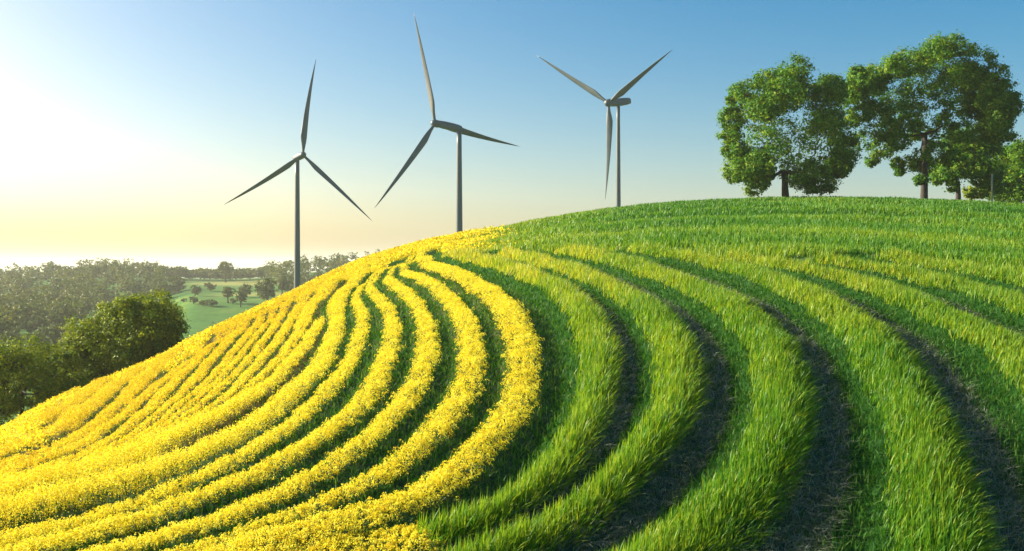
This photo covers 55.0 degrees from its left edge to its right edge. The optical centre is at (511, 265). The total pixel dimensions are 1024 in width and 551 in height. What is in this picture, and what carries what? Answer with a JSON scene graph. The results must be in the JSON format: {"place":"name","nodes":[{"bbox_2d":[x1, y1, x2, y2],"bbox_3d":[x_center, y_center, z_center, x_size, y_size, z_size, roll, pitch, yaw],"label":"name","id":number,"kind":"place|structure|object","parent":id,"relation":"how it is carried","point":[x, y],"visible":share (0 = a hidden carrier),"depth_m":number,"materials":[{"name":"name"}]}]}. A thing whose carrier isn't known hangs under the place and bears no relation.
{"place":"outdoors","nodes":[
{"label":"outdoors","id":0,"kind":"place"},
{"bbox_2d":[0,268,328,424],"bbox_3d":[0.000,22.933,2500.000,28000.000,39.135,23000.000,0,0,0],"label":"valley","id":1,"kind":"structure","parent":0,"point":[201,317],"depth_m":576.09,"materials":[{"name":"green plant"}]},
{"bbox_2d":[0,326,19,343],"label":"broadleaf tree","id":2,"kind":"object","parent":1,"relation":"on","point":[11,328],"visible":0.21,"depth_m":359.23,"materials":[{"name":"green plant"}]},
{"bbox_2d":[2,327,26,349],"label":"broadleaf tree","id":3,"kind":"object","parent":1,"relation":"on","point":[13,334],"visible":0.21,"depth_m":316.88,"materials":[{"name":"green plant"}]},
{"bbox_2d":[17,304,31,322],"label":"broadleaf tree","id":4,"kind":"object","parent":1,"relation":"on","point":[25,317],"visible":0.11,"depth_m":487.77,"materials":[{"name":"green plant"}]},
{"bbox_2d":[23,331,49,358],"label":"broadleaf tree","id":5,"kind":"object","parent":1,"relation":"on","point":[38,334],"visible":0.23,"depth_m":317.81,"materials":[{"name":"green plant"}]},
{"bbox_2d":[0,332,88,425],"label":"broadleaf tree","id":6,"kind":"object","parent":1,"relation":"on","point":[28,372],"visible":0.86,"depth_m":76.65,"materials":[{"name":"green plant"}]},
{"bbox_2d":[37,325,64,345],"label":"broadleaf tree","id":7,"kind":"object","parent":1,"relation":"on","point":[52,336],"visible":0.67,"depth_m":360.54,"materials":[{"name":"green plant"}]},
{"bbox_2d":[53,337,66,349],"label":"broadleaf tree","id":8,"kind":"object","parent":1,"relation":"on","point":[59,338],"visible":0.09,"depth_m":317.85,"materials":[{"name":"green plant"}]},
{"bbox_2d":[47,304,80,332],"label":"broadleaf tree","id":9,"kind":"object","parent":1,"relation":"on","point":[57,317],"visible":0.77,"depth_m":433.42,"materials":[{"name":"green plant"}]},
{"bbox_2d":[93,299,112,312],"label":"broadleaf tree","id":10,"kind":"object","parent":1,"relation":"on","point":[94,308],"visible":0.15,"depth_m":540.53,"materials":[{"name":"green plant"}]},
{"bbox_2d":[58,287,191,385],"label":"broadleaf tree","id":11,"kind":"object","parent":1,"relation":"on","point":[151,326],"visible":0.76,"depth_m":89.34,"materials":[{"name":"green plant"}]},
{"bbox_2d":[157,275,186,293],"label":"broadleaf tree","id":12,"kind":"object","parent":1,"relation":"on","point":[176,284],"visible":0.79,"depth_m":686.41,"materials":[{"name":"green plant"}]},
{"bbox_2d":[0,249,381,339],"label":"wood","id":13,"kind":"object","parent":1,"relation":"on","point":[48,300],"visible":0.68,"depth_m":726.54,"materials":[{"name":"green plant"}]},
{"bbox_2d":[189,296,198,303],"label":"broadleaf tree","id":14,"kind":"object","parent":1,"relation":"on","point":[194,299],"visible":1,"depth_m":542.65,"materials":[{"name":"green plant"}]},
{"bbox_2d":[190,284,201,295],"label":"broadleaf tree","id":15,"kind":"object","parent":1,"relation":"on","point":[195,290],"visible":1,"depth_m":619.13,"materials":[{"name":"green plant"}]},
{"bbox_2d":[199,300,206,304],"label":"broadleaf tree","id":16,"kind":"object","parent":1,"relation":"on","point":[202,302],"visible":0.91,"depth_m":535.13,"materials":[{"name":"green plant"}]},
{"bbox_2d":[204,282,216,290],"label":"broadleaf tree","id":17,"kind":"object","parent":1,"relation":"on","point":[209,286],"visible":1,"depth_m":672.84,"materials":[{"name":"green plant"}]},
{"bbox_2d":[205,299,217,305],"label":"broadleaf tree","id":18,"kind":"object","parent":1,"relation":"on","point":[211,302],"visible":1,"depth_m":531.11,"materials":[{"name":"green plant"}]},
{"bbox_2d":[217,261,234,281],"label":"broadleaf tree","id":19,"kind":"object","parent":1,"relation":"on","point":[227,268],"visible":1,"depth_m":835.99,"materials":[{"name":"green plant"}]},
{"bbox_2d":[222,286,236,302],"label":"broadleaf tree","id":20,"kind":"object","parent":1,"relation":"on","point":[228,291],"visible":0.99,"depth_m":546.43,"materials":[{"name":"green plant"}]},
{"bbox_2d":[235,291,247,306],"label":"broadleaf tree","id":21,"kind":"object","parent":1,"relation":"on","point":[241,296],"visible":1,"depth_m":528.86,"materials":[{"name":"green plant"}]},
{"bbox_2d":[238,283,253,297],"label":"broadleaf tree","id":22,"kind":"object","parent":1,"relation":"on","point":[247,291],"visible":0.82,"depth_m":608.39,"materials":[{"name":"green plant"}]},
{"bbox_2d":[254,275,278,301],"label":"broadleaf tree","id":23,"kind":"object","parent":1,"relation":"on","point":[266,291],"visible":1,"depth_m":555.47,"materials":[{"name":"green plant"}]},
{"bbox_2d":[277,275,291,294],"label":"broadleaf tree","id":24,"kind":"object","parent":1,"relation":"on","point":[282,282],"visible":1,"depth_m":605.21,"materials":[{"name":"green plant"}]},
{"bbox_2d":[225,61,370,287],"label":"wind turbine","id":25,"kind":"object","parent":1,"relation":"on","point":[297,158],"visible":0.91,"depth_m":299.19,"materials":[{"name":"paint"}]},
{"bbox_2d":[0,199,1023,550],"bbox_3d":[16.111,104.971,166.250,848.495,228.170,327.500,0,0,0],"label":"hill","id":26,"kind":"structure","parent":0,"point":[520,443],"depth_m":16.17,"materials":[{"name":"plant"}]},
{"bbox_2d":[0,376,113,448],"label":"yellow crop row","id":27,"kind":"object","parent":26,"relation":"on","point":[81,396],"visible":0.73,"depth_m":38.03,"materials":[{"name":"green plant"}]},
{"bbox_2d":[0,363,147,459],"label":"yellow crop row","id":28,"kind":"object","parent":26,"relation":"on","point":[75,415],"visible":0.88,"depth_m":28.67,"materials":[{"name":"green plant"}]},
{"bbox_2d":[0,347,183,467],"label":"yellow crop row","id":29,"kind":"object","parent":26,"relation":"on","point":[137,383],"visible":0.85,"depth_m":29.64,"materials":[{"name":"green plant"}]},
{"bbox_2d":[0,318,243,476],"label":"yellow crop row","id":30,"kind":"object","parent":26,"relation":"on","point":[90,438],"visible":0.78,"depth_m":23.94,"materials":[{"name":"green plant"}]},
{"bbox_2d":[0,314,245,480],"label":"yellow crop row","id":31,"kind":"object","parent":26,"relation":"on","point":[161,393],"visible":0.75,"depth_m":26.37,"materials":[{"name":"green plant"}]},
{"bbox_2d":[0,311,259,484],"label":"yellow crop row","id":32,"kind":"object","parent":26,"relation":"on","point":[222,346],"visible":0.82,"depth_m":28.74,"materials":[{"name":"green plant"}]},
{"bbox_2d":[0,306,270,496],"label":"yellow crop row","id":33,"kind":"object","parent":26,"relation":"on","point":[248,333],"visible":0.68,"depth_m":28.52,"materials":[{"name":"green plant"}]},
{"bbox_2d":[19,295,288,491],"bbox_3d":[-11.453,3.009,42.981,2.283,2.032,53.740,0,0,-9],"label":"yellow crop row","id":34,"kind":"object","parent":26,"relation":"on","point":[262,327],"visible":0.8,"depth_m":28.17,"materials":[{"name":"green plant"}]},
{"bbox_2d":[0,315,326,507],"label":"yellow crop row","id":35,"kind":"object","parent":26,"relation":"on","point":[41,475],"visible":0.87,"depth_m":17.43,"materials":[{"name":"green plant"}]},
{"bbox_2d":[58,283,310,484],"bbox_3d":[-11.531,2.595,47.023,2.200,2.579,61.581,0,0,-9],"label":"yellow crop row","id":36,"kind":"object","parent":26,"relation":"on","point":[264,339],"visible":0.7,"depth_m":28.82,"materials":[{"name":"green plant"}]},
{"bbox_2d":[0,266,378,541],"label":"yellow crop row","id":37,"kind":"object","parent":26,"relation":"on","point":[215,440],"visible":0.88,"depth_m":15.48,"materials":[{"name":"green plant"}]},
{"bbox_2d":[0,268,381,547],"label":"yellow crop row","id":38,"kind":"object","parent":26,"relation":"on","point":[37,529],"visible":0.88,"depth_m":15.31,"materials":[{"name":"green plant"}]},
{"bbox_2d":[0,266,405,550],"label":"yellow crop row","id":39,"kind":"object","parent":26,"relation":"on","point":[33,544],"visible":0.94,"depth_m":14.55,"materials":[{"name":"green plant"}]},
{"bbox_2d":[125,267,344,461],"bbox_3d":[-10.713,1.946,50.893,2.206,3.650,66.911,0,0,-7],"label":"yellow crop row","id":40,"kind":"object","parent":26,"relation":"on","point":[292,315],"visible":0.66,"depth_m":30.26,"materials":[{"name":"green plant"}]},
{"bbox_2d":[0,224,516,452],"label":"hilltop flowers","id":41,"kind":"object","parent":26,"relation":"on","point":[193,344],"visible":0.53,"depth_m":58.98,"materials":[{"name":"yellow plant"}]},
{"bbox_2d":[77,263,441,550],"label":"yellow crop row","id":42,"kind":"object","parent":26,"relation":"on","point":[424,317],"visible":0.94,"depth_m":14.70,"materials":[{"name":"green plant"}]},
{"bbox_2d":[156,249,397,440],"bbox_3d":[-8.730,1.141,48.188,3.130,4.894,58.627,0,0,-3],"label":"yellow crop row","id":43,"kind":"object","parent":26,"relation":"on","point":[309,308],"visible":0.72,"depth_m":37.17,"materials":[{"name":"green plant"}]},
{"bbox_2d":[160,254,490,550],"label":"yellow crop row","id":44,"kind":"object","parent":26,"relation":"on","point":[468,358],"visible":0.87,"depth_m":15.81,"materials":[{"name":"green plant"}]},
{"bbox_2d":[194,244,544,550],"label":"yellow crop row","id":45,"kind":"object","parent":26,"relation":"on","point":[498,299],"visible":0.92,"depth_m":14.48,"materials":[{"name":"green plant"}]},
{"bbox_2d":[294,520,445,550],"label":"yellow crop row","id":46,"kind":"object","parent":26,"relation":"on","point":[404,530],"visible":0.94,"depth_m":11.66,"materials":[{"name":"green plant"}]},
{"bbox_2d":[375,15,519,231],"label":"wind turbine","id":47,"kind":"object","parent":26,"relation":"on","point":[459,130],"visible":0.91,"depth_m":260.73,"materials":[{"name":"paint"}]},
{"bbox_2d":[4,195,1023,454],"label":"hilltop grass","id":48,"kind":"structure","parent":26,"relation":"on","point":[956,233],"depth_m":50.18,"materials":[{"name":"green plant"}]},
{"bbox_2d":[414,246,626,550],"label":"green crop row","id":49,"kind":"object","parent":26,"relation":"on","point":[596,346],"visible":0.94,"depth_m":15.63,"materials":[{"name":"green plant"}]},
{"bbox_2d":[429,244,714,550],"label":"green crop row","id":50,"kind":"object","parent":26,"relation":"on","point":[666,407],"visible":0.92,"depth_m":14.77,"materials":[{"name":"green plant"}]},
{"bbox_2d":[538,50,671,206],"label":"wind turbine","id":51,"kind":"object","parent":26,"relation":"on","point":[616,101],"visible":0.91,"depth_m":310.51,"materials":[{"name":"paint"}]},
{"bbox_2d":[552,242,826,550],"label":"green crop row","id":52,"kind":"object","parent":26,"relation":"on","point":[781,395],"visible":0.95,"depth_m":14.28,"materials":[{"name":"green plant"}]},
{"bbox_2d":[418,248,1023,550],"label":"furrow","id":53,"kind":"structure","parent":26,"relation":"on","point":[840,448],"depth_m":14.17,"materials":[{"name":"soil"}]},
{"bbox_2d":[714,51,862,197],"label":"oak tree","id":54,"kind":"object","parent":26,"relation":"on","point":[754,168],"visible":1,"depth_m":116.71,"materials":[{"name":"green plant"}]},
{"bbox_2d":[624,239,1010,550],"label":"green crop row","id":55,"kind":"object","parent":26,"relation":"on","point":[896,384],"visible":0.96,"depth_m":14.80,"materials":[{"name":"green plant"}]},
{"bbox_2d":[719,249,1023,395],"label":"green crop row","id":56,"kind":"object","parent":26,"relation":"on","point":[1009,346],"visible":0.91,"depth_m":23.03,"materials":[{"name":"green plant"}]},
{"bbox_2d":[806,248,1023,316],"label":"green crop row","id":57,"kind":"object","parent":26,"relation":"on","point":[928,277],"visible":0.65,"depth_m":27.94,"materials":[{"name":"green plant"}]},
{"bbox_2d":[836,29,1023,198],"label":"oak tree","id":58,"kind":"object","parent":26,"relation":"on","point":[989,98],"visible":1,"depth_m":118.83,"materials":[{"name":"green plant"}]},
{"bbox_2d":[871,247,1023,286],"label":"green crop row","id":59,"kind":"object","parent":26,"relation":"on","point":[1008,275],"visible":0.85,"depth_m":30.80,"materials":[{"name":"green plant"}]},
{"bbox_2d":[928,125,1008,199],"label":"oak tree","id":60,"kind":"object","parent":26,"relation":"on","point":[980,166],"visible":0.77,"depth_m":131.82,"materials":[{"name":"green plant"}]},
{"bbox_2d":[961,185,990,199],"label":"shrub","id":61,"kind":"object","parent":26,"relation":"on","point":[971,192],"visible":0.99,"depth_m":127.25,"materials":[{"name":"green plant"}]},
{"bbox_2d":[991,174,992,200],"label":"post","id":62,"kind":"object","parent":26,"relation":"on","point":[991,187],"visible":0.77,"depth_m":120.93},
{"bbox_2d":[978,138,1023,202],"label":"oak tree","id":63,"kind":"object","parent":26,"relation":"on","point":[1012,156],"visible":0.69,"depth_m":141.45,"materials":[{"name":"green plant"}]},
{"bbox_2d":[0,0,1023,267],"label":"sky","id":64,"kind":"structure","parent":0,"point":[128,128],"materials":[{"name":"blue"}]}
]}

